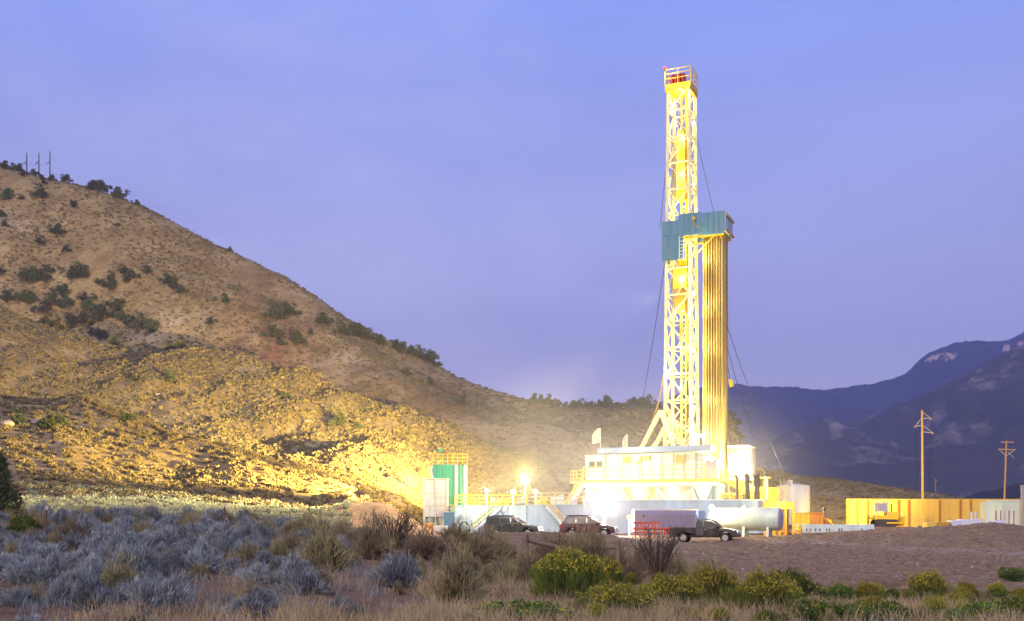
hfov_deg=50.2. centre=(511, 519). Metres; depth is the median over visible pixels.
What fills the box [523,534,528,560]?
fence post
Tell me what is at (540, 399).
juniper tree
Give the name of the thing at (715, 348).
drill pipe stand
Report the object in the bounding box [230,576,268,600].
dry shrub
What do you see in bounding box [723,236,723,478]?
drill pipe stand
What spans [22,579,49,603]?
dry shrub
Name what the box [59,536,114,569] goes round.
sagebrush
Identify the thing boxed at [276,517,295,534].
dry shrub
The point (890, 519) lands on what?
bulldozer
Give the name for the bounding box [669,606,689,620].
leafy shrub
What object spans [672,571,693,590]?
rabbitbrush
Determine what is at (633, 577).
rabbitbrush
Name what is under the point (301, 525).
dry shrub
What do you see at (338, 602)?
sagebrush
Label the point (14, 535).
sagebrush
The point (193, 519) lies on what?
dry shrub
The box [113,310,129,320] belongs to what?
juniper tree
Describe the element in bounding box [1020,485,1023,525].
steel screen
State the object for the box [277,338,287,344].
juniper tree
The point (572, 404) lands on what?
juniper tree
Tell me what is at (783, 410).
mountain
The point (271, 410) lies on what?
brush
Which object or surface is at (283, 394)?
juniper tree
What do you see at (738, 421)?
juniper tree
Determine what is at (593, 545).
dry shrub
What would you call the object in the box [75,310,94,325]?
juniper tree
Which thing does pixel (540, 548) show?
dry shrub
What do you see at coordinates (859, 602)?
leafy shrub
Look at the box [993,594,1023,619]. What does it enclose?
leafy shrub
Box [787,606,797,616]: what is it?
leafy shrub
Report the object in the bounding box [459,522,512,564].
dry shrub
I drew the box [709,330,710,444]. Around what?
drill pipe stand
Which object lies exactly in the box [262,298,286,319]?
juniper tree
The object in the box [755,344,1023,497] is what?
mountain spur
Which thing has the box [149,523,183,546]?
sagebrush
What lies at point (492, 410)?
scrub
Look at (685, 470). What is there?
drilling rig
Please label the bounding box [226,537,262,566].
dry shrub
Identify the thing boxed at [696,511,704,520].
control box
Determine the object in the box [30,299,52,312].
juniper tree
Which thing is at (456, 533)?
dry shrub
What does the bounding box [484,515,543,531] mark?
station wagon
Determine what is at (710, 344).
drill pipe stand
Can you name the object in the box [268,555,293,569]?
sagebrush
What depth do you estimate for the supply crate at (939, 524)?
97.00 m
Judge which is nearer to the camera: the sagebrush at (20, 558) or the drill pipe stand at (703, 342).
the sagebrush at (20, 558)
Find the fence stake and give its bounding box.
[45,506,47,533]
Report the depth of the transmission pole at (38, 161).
547.79 m
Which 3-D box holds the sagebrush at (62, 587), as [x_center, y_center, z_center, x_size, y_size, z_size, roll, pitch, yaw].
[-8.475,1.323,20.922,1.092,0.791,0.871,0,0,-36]
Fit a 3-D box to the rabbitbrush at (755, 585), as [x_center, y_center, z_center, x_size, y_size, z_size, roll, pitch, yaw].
[4.517,1.321,20.121,1.408,1.005,1.432,0,0,-32]
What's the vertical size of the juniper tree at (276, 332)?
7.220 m
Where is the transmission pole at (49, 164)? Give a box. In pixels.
[46,151,50,176]
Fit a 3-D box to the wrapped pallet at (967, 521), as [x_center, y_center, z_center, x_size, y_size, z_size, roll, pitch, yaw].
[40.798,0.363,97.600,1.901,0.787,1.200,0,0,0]
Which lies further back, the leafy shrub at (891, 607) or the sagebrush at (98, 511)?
the sagebrush at (98, 511)
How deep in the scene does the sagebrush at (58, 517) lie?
48.02 m
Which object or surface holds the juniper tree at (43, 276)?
on the hillside
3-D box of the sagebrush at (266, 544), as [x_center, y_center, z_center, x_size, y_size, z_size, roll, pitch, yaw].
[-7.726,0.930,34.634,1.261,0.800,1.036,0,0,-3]
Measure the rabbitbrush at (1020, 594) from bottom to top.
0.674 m
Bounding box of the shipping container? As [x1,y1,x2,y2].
[980,500,1019,524]
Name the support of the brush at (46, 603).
on the ground at (893, 538)
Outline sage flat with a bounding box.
[0,480,353,527]
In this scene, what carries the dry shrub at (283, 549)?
on the ground at (893, 538)
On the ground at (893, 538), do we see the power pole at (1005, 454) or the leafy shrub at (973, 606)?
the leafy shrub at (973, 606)
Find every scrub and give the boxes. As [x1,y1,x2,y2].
[0,162,788,512]
[728,423,971,523]
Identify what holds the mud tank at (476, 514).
on the ground at (893, 538)
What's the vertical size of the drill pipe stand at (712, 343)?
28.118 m
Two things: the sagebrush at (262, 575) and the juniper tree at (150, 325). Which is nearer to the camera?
the sagebrush at (262, 575)
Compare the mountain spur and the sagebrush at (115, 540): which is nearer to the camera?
the sagebrush at (115, 540)
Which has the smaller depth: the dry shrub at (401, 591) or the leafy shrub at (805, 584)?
the dry shrub at (401, 591)
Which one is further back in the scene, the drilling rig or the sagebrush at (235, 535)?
the drilling rig
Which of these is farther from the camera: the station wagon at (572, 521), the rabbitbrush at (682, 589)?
the station wagon at (572, 521)
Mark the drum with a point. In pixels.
(798, 529)
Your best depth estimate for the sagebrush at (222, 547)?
30.64 m
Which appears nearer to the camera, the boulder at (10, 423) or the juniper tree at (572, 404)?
the boulder at (10, 423)
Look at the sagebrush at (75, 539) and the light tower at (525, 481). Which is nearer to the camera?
the sagebrush at (75, 539)
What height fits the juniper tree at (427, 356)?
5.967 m
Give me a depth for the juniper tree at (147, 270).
463.26 m
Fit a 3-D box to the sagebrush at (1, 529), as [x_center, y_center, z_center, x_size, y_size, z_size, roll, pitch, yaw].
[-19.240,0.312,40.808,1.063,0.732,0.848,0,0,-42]
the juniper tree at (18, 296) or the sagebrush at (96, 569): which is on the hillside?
the juniper tree at (18, 296)
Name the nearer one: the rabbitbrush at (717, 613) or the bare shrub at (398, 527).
the rabbitbrush at (717, 613)
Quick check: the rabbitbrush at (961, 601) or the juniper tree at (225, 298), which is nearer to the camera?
the rabbitbrush at (961, 601)
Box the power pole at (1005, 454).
[998,440,1014,498]
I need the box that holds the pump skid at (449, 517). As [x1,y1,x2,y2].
[444,504,454,527]
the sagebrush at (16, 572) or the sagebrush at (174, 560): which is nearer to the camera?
the sagebrush at (16, 572)
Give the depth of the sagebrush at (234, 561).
27.19 m
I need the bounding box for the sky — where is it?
[0,0,1023,407]
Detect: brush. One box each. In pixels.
[0,306,585,470]
[0,394,561,526]
[0,519,1023,620]
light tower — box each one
[485,489,487,517]
[520,478,529,494]
[600,499,607,524]
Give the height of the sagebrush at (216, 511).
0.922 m
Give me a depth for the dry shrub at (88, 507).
52.82 m
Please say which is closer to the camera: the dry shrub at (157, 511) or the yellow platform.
the dry shrub at (157, 511)
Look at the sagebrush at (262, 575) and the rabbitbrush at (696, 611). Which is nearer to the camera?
the rabbitbrush at (696, 611)
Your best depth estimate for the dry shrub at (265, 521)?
43.87 m
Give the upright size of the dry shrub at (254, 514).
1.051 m
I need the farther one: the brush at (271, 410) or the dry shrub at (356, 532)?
the brush at (271, 410)
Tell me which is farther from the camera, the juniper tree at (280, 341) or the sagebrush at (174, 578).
the juniper tree at (280, 341)
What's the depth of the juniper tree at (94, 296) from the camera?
463.60 m
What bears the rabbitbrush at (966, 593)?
on the ground at (893, 538)
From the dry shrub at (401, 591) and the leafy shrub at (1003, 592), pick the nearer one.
the dry shrub at (401, 591)
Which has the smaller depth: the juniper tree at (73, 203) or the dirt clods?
the dirt clods
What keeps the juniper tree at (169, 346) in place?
on the hillside
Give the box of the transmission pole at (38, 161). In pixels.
[35,153,39,176]
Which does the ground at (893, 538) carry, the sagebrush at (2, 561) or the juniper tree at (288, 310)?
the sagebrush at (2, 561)
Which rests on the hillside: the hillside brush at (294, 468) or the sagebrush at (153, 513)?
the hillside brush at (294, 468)
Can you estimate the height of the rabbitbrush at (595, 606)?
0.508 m
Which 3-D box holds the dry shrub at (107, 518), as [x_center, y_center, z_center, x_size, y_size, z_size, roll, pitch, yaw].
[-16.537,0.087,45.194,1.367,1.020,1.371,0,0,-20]
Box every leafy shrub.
[5,512,44,534]
[122,616,152,620]
[443,610,496,620]
[471,598,607,620]
[523,570,538,580]
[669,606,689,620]
[750,608,790,620]
[772,565,829,600]
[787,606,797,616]
[791,597,881,620]
[822,582,855,599]
[847,599,864,606]
[854,599,924,620]
[884,587,901,599]
[892,613,915,620]
[929,600,1017,620]
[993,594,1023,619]
[994,588,1018,598]
[996,566,1023,581]
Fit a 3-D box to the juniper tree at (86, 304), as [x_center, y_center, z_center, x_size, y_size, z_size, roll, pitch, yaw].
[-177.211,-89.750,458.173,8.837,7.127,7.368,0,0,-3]
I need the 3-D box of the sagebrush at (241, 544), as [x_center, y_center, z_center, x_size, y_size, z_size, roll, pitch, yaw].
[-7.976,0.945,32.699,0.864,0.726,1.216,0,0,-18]
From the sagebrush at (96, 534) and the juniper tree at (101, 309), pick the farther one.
the juniper tree at (101, 309)
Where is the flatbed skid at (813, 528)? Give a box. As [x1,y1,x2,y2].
[789,524,873,533]
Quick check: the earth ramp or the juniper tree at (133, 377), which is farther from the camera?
the juniper tree at (133, 377)
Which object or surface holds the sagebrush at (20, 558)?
on the ground at (893, 538)
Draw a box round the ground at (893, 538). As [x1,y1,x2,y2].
[0,489,1023,620]
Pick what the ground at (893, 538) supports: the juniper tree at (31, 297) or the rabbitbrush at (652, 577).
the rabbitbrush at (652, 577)
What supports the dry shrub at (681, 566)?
on the ground at (893, 538)
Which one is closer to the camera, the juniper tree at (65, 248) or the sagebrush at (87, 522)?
the sagebrush at (87, 522)
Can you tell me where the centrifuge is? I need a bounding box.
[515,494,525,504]
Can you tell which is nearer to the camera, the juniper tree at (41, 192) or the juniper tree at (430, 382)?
the juniper tree at (430, 382)
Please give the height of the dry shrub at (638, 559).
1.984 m
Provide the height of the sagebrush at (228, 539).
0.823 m
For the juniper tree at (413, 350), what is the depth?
421.34 m
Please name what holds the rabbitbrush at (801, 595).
on the ground at (893, 538)
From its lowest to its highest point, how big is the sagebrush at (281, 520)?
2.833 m
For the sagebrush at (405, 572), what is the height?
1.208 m
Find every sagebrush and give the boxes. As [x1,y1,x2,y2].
[0,507,406,547]
[0,510,10,523]
[0,524,8,535]
[0,530,33,547]
[0,552,13,577]
[0,556,42,583]
[0,587,33,606]
[1,551,12,563]
[2,534,31,550]
[9,552,42,573]
[9,613,41,620]
[13,541,42,562]
[21,540,69,566]
[21,548,71,584]
[26,502,48,516]
[36,499,54,515]
[42,571,74,604]
[46,559,109,584]
[48,507,68,524]
[57,529,88,549]
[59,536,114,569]
[68,558,123,611]
[72,544,115,567]
[76,512,97,537]
[87,529,127,545]
[91,519,114,534]
[91,527,121,544]
[92,506,119,518]
[92,541,164,579]
[98,522,144,556]
[108,516,132,531]
[111,574,142,596]
[112,505,134,513]
[112,579,129,594]
[112,592,132,606]
[113,505,136,518]
[119,515,133,523]
[126,576,196,616]
[127,529,153,541]
[131,518,153,529]
[131,568,196,601]
[133,505,161,521]
[133,506,149,512]
[141,537,157,549]
[147,522,169,531]
[148,544,169,554]
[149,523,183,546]
[150,550,186,576]
[159,539,173,548]
[160,518,182,529]
[161,545,193,556]
[169,521,185,539]
[169,587,194,611]
[172,534,200,548]
[175,504,195,517]
[177,536,224,571]
[181,521,209,537]
[191,513,218,527]
[198,515,239,540]
[202,507,220,521]
[210,536,246,562]
[212,556,240,574]
[215,584,293,616]
[216,534,251,547]
[220,593,234,606]
[229,528,245,543]
[232,560,269,583]
[233,506,248,523]
[233,514,254,530]
[234,540,258,555]
[240,520,278,540]
[243,546,272,568]
[247,536,264,551]
[248,529,265,544]
[262,538,279,548]
[268,551,314,583]
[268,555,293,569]
[270,560,289,575]
[273,567,330,594]
[291,528,309,538]
[291,547,306,560]
[312,593,371,619]
[338,532,353,552]
[358,546,423,587]
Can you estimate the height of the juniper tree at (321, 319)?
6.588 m
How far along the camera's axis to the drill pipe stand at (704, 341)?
123.00 m
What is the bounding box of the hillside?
[0,166,957,525]
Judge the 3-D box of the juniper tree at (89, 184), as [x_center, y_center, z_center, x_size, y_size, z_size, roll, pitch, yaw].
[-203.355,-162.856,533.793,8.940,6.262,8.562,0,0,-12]
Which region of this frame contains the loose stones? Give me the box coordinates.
[498,525,1023,581]
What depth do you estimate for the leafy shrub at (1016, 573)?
51.79 m
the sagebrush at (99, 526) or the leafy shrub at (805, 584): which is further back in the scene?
the sagebrush at (99, 526)
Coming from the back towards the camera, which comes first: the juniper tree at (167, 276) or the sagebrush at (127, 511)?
the juniper tree at (167, 276)
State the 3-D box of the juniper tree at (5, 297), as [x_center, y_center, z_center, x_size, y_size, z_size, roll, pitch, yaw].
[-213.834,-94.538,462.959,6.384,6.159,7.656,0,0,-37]
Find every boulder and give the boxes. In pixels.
[0,420,14,426]
[30,418,40,424]
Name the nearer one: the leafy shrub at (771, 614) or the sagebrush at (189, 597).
the leafy shrub at (771, 614)
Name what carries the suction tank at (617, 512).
on the ground at (893, 538)
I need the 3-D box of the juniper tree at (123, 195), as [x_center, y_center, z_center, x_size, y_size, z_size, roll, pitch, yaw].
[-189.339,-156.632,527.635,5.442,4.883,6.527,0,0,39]
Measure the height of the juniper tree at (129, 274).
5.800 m
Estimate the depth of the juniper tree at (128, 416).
171.38 m
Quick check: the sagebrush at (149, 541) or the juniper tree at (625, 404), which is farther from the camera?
the juniper tree at (625, 404)
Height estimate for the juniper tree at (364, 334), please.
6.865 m
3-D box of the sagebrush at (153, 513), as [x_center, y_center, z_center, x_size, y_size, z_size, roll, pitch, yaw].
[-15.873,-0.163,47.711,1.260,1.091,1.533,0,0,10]
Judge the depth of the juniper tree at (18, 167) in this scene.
543.89 m
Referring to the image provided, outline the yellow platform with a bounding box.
[760,477,785,501]
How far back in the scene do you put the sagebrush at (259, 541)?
33.59 m
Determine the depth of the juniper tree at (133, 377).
293.02 m
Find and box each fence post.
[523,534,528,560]
[615,540,619,562]
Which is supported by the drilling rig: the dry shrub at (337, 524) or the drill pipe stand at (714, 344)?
the drill pipe stand at (714, 344)
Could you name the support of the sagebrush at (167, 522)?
on the ground at (893, 538)
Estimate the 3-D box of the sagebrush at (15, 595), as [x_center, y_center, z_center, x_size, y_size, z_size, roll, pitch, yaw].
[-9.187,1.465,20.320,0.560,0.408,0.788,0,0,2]
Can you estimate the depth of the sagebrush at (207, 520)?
43.52 m
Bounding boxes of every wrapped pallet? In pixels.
[947,520,960,525]
[956,519,982,524]
[990,520,1005,522]
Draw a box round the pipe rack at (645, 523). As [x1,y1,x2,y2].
[633,522,667,536]
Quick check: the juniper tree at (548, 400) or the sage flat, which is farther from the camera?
the juniper tree at (548, 400)
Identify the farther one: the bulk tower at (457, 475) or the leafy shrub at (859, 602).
the bulk tower at (457, 475)
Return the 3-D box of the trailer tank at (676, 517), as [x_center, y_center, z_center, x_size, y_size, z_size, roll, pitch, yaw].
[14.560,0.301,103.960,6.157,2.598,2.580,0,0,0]
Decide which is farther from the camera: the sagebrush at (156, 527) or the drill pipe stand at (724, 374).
the drill pipe stand at (724, 374)
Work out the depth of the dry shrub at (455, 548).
51.80 m
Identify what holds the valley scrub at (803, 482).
on the hillside
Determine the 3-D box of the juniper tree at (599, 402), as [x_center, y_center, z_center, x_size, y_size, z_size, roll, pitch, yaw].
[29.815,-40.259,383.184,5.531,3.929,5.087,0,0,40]
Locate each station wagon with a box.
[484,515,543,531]
[559,515,618,534]
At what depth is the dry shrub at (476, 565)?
35.30 m
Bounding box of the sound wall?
[846,499,1020,526]
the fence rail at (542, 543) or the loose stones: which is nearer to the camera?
the fence rail at (542, 543)
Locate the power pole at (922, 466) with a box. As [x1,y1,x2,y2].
[914,410,933,498]
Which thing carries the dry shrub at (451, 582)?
on the ground at (893, 538)
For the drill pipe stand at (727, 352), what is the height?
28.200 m
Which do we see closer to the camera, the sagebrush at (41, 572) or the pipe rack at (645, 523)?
the sagebrush at (41, 572)
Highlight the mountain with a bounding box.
[657,332,1023,460]
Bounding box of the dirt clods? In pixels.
[502,522,1023,587]
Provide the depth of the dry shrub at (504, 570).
33.80 m
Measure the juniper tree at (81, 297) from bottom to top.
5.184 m
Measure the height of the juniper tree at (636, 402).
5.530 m
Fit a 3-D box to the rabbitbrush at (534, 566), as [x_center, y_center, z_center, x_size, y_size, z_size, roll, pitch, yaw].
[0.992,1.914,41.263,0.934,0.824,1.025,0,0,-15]
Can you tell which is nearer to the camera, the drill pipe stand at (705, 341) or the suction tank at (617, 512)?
the suction tank at (617, 512)
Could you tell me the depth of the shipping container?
149.95 m
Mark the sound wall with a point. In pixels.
(916, 512)
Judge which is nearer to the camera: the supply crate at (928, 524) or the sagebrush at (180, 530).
the sagebrush at (180, 530)
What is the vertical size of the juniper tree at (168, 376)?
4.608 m
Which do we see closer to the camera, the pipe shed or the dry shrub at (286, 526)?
the dry shrub at (286, 526)
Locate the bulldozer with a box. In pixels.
[867,501,905,526]
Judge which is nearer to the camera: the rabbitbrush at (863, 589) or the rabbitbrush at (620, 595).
the rabbitbrush at (620, 595)
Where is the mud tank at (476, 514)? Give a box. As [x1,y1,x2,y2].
[454,495,526,532]
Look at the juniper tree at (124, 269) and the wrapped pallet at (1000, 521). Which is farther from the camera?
the juniper tree at (124, 269)
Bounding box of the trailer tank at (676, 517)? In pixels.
[631,509,698,536]
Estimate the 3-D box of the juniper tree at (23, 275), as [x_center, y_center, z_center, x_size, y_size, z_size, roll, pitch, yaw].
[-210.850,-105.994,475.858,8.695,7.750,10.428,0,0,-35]
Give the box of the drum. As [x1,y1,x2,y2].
[796,525,801,533]
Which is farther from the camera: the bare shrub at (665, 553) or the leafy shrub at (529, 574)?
the bare shrub at (665, 553)
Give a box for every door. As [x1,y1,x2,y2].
[992,510,1003,519]
[1005,510,1016,524]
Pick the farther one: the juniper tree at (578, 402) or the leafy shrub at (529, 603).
the juniper tree at (578, 402)
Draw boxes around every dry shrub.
[2,538,21,556]
[8,507,34,526]
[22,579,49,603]
[24,525,42,536]
[30,508,40,518]
[31,528,75,552]
[33,509,55,525]
[37,512,50,528]
[50,516,91,537]
[67,546,79,559]
[77,499,92,515]
[96,510,116,523]
[96,546,145,591]
[124,518,155,533]
[129,507,141,514]
[143,504,165,516]
[175,509,200,522]
[175,510,201,532]
[183,562,210,579]
[186,510,202,519]
[217,508,235,522]
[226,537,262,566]
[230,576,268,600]
[249,507,261,521]
[252,512,278,535]
[263,535,292,556]
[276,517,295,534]
[279,531,299,549]
[286,541,296,552]
[288,528,302,545]
[289,518,314,533]
[292,503,355,571]
[293,512,313,528]
[301,512,314,523]
[312,560,334,589]
[331,521,355,538]
[334,524,354,543]
[335,516,355,530]
[350,525,359,538]
[351,507,401,559]
[389,520,458,559]
[390,581,406,595]
[415,542,494,603]
[416,559,427,579]
[419,558,428,573]
[428,548,442,566]
[430,556,441,570]
[435,515,475,542]
[445,533,460,545]
[450,540,459,555]
[455,550,484,572]
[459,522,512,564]
[475,563,497,583]
[481,524,504,547]
[488,554,521,584]
[490,531,520,561]
[493,584,509,599]
[508,543,540,573]
[511,562,529,586]
[529,528,553,560]
[538,528,571,562]
[561,523,591,550]
[572,526,621,561]
[605,540,638,567]
[622,550,653,583]
[631,537,666,570]
[641,608,656,620]
[659,549,693,575]
[684,552,718,576]
[694,597,707,610]
[808,591,824,604]
[817,608,837,620]
[835,578,847,597]
[946,582,975,596]
[983,592,996,600]
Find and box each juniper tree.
[0,160,14,167]
[0,187,13,199]
[0,209,6,216]
[0,220,9,226]
[0,289,15,301]
[0,451,27,515]
[9,163,24,170]
[9,291,26,301]
[12,407,24,424]
[16,266,30,281]
[19,171,28,175]
[20,289,40,303]
[26,169,39,175]
[27,268,52,281]
[28,267,40,281]
[29,182,47,198]
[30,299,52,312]
[34,235,44,243]
[35,413,70,428]
[38,312,55,324]
[43,292,63,306]
[44,264,54,273]
[47,174,57,180]
[48,223,67,235]
[49,283,69,293]
[50,316,64,330]
[58,265,82,279]
[58,293,73,308]
[60,174,73,181]
[61,244,71,251]
[63,311,76,328]
[66,262,89,277]
[67,199,76,207]
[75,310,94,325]
[76,291,89,300]
[80,298,96,311]
[85,180,103,189]
[86,312,104,321]
[87,327,95,334]
[90,293,96,299]
[91,179,113,191]
[91,300,113,319]
[91,327,108,339]
[93,278,104,284]
[101,275,117,290]
[107,298,125,311]
[108,333,124,345]
[110,186,130,196]
[112,190,126,197]
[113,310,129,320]
[117,263,127,273]
[120,412,136,421]
[121,269,140,278]
[121,315,134,326]
[127,311,147,329]
[130,374,138,380]
[141,265,152,273]
[142,319,160,333]
[156,368,176,382]
[158,272,173,282]
[164,343,176,349]
[167,277,183,289]
[174,340,186,347]
[176,287,189,293]
[206,317,217,323]
[212,292,229,303]
[261,323,284,338]
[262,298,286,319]
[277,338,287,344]
[280,391,290,397]
[281,300,302,314]
[289,329,306,344]
[314,311,334,324]
[328,408,347,426]
[332,319,350,335]
[348,322,362,334]
[351,326,374,339]
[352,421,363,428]
[374,333,386,344]
[391,339,399,348]
[396,341,412,352]
[401,367,412,374]
[405,344,416,354]
[411,344,424,358]
[420,348,433,361]
[420,376,433,384]
[427,349,439,361]
[432,361,442,366]
[456,394,472,403]
[529,393,540,400]
[535,394,544,403]
[542,393,554,404]
[549,398,563,405]
[566,400,578,408]
[576,398,585,407]
[589,400,603,408]
[600,394,614,407]
[610,402,622,408]
[621,402,630,409]
[627,396,642,408]
[638,394,656,409]
[650,399,661,408]
[728,410,736,417]
[733,417,742,425]
[738,431,744,439]
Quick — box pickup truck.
[668,519,740,541]
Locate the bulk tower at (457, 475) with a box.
[430,448,467,525]
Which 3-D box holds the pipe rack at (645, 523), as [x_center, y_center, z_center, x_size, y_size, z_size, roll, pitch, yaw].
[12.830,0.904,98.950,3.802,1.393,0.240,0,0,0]
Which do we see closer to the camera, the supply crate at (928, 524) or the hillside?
the supply crate at (928, 524)
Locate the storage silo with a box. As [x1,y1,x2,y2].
[422,478,449,525]
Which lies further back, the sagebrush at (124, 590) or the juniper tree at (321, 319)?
the juniper tree at (321, 319)
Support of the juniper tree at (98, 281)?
on the hillside
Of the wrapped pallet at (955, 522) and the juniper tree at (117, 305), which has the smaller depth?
the wrapped pallet at (955, 522)
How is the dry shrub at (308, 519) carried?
on the ground at (893, 538)
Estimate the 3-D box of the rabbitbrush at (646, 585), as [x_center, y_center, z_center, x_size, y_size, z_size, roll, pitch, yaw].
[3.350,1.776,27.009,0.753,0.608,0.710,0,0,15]
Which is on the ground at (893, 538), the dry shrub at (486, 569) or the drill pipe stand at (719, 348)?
the dry shrub at (486, 569)
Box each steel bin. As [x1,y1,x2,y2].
[790,513,809,523]
[805,512,823,523]
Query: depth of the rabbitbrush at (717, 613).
17.52 m
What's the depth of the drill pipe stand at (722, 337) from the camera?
121.78 m
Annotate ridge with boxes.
[965,483,1023,498]
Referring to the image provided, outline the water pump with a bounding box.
[424,523,447,532]
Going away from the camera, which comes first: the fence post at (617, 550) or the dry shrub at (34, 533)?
the dry shrub at (34, 533)
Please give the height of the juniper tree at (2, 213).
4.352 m
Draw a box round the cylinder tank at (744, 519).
[708,506,782,536]
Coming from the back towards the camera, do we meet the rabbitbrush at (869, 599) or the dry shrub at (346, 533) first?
the dry shrub at (346, 533)
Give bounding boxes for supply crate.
[922,522,936,526]
[937,522,950,526]
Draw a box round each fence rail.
[529,538,570,551]
[607,545,614,548]
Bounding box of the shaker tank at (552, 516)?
[527,492,584,532]
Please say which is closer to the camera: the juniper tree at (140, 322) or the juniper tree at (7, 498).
the juniper tree at (7, 498)
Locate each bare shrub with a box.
[366,504,421,549]
[630,520,684,576]
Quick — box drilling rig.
[565,65,789,504]
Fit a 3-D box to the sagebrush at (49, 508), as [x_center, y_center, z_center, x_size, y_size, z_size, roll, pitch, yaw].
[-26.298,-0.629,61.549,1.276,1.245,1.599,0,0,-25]
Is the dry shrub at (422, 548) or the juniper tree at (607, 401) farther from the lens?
the juniper tree at (607, 401)
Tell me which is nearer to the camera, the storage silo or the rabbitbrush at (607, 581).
the rabbitbrush at (607, 581)
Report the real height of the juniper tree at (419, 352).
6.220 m
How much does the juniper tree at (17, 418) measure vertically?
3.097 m
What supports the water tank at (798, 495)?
on the ground at (893, 538)
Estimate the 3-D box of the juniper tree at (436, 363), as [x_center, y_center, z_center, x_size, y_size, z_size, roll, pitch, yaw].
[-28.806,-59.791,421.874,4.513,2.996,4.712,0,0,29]
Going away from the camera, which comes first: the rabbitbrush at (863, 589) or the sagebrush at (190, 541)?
the rabbitbrush at (863, 589)
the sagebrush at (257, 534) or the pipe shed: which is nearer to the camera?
the sagebrush at (257, 534)
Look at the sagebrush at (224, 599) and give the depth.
20.70 m
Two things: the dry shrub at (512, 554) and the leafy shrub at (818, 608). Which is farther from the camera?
the dry shrub at (512, 554)
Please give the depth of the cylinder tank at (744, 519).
103.02 m
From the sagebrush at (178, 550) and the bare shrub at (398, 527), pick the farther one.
the bare shrub at (398, 527)
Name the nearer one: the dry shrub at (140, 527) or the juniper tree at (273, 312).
the dry shrub at (140, 527)
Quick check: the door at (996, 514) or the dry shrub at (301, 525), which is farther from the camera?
the door at (996, 514)
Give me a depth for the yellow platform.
120.01 m
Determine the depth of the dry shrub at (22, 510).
43.43 m
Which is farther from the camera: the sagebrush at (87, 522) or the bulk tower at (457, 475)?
the bulk tower at (457, 475)
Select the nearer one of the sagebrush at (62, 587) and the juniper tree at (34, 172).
the sagebrush at (62, 587)
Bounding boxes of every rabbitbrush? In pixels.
[526,542,610,598]
[529,562,543,571]
[565,580,658,617]
[581,600,608,619]
[582,555,635,589]
[595,572,619,592]
[623,572,639,584]
[637,582,655,592]
[647,572,715,608]
[648,572,668,588]
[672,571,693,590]
[685,608,705,620]
[688,563,741,605]
[705,605,731,620]
[710,565,802,613]
[782,584,804,603]
[852,580,880,599]
[857,592,885,607]
[868,581,886,598]
[900,567,947,602]
[918,594,950,617]
[942,590,966,606]
[946,585,976,602]
[953,597,968,607]
[957,581,980,599]
[986,581,1006,596]
[1008,586,1023,600]
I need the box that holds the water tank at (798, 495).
[777,480,809,523]
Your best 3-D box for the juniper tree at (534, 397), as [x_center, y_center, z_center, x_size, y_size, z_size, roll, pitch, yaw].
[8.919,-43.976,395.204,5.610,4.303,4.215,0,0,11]
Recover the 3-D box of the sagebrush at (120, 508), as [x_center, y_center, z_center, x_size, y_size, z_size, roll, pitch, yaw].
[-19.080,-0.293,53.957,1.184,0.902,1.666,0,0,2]
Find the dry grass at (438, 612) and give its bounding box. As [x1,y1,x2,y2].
[0,514,1023,620]
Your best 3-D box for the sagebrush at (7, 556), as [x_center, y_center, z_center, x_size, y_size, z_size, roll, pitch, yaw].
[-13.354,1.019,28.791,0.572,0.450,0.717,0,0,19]
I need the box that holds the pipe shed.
[762,502,794,534]
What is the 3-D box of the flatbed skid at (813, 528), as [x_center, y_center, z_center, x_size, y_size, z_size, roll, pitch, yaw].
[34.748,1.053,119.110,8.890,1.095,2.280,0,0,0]
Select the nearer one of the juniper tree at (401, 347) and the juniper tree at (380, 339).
the juniper tree at (401, 347)
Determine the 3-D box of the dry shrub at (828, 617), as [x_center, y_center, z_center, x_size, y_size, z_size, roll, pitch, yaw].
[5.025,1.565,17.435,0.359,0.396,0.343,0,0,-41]
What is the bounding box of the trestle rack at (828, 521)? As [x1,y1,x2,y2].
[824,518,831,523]
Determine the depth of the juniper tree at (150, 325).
434.69 m
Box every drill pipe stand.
[703,237,704,444]
[704,238,704,444]
[705,236,706,444]
[707,238,707,444]
[708,236,709,444]
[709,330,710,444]
[710,236,712,456]
[710,238,710,457]
[712,238,712,456]
[713,236,714,459]
[715,237,715,459]
[716,235,717,459]
[718,235,719,459]
[718,237,718,322]
[718,323,718,459]
[720,236,720,467]
[721,235,722,478]
[721,366,721,478]
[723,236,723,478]
[724,234,725,478]
[725,233,726,406]
[726,234,727,476]
[726,236,726,476]
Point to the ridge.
(1013, 491)
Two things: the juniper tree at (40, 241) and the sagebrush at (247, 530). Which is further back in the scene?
the juniper tree at (40, 241)
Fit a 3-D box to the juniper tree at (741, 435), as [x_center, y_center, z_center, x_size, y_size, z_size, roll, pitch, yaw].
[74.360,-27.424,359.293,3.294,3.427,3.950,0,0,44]
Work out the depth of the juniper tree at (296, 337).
412.33 m
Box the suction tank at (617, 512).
[583,499,763,534]
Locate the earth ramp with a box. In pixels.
[874,527,917,529]
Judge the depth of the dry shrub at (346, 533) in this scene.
44.08 m
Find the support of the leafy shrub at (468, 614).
on the ground at (893, 538)
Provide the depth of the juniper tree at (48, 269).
479.12 m
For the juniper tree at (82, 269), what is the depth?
473.67 m
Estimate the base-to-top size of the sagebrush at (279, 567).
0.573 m
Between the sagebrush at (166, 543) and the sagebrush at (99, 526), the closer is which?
the sagebrush at (166, 543)
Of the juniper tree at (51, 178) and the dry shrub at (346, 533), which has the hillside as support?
the juniper tree at (51, 178)
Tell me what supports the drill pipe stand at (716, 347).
on the drilling rig
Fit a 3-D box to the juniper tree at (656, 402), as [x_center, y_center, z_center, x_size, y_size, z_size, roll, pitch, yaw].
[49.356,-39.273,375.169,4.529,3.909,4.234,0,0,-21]

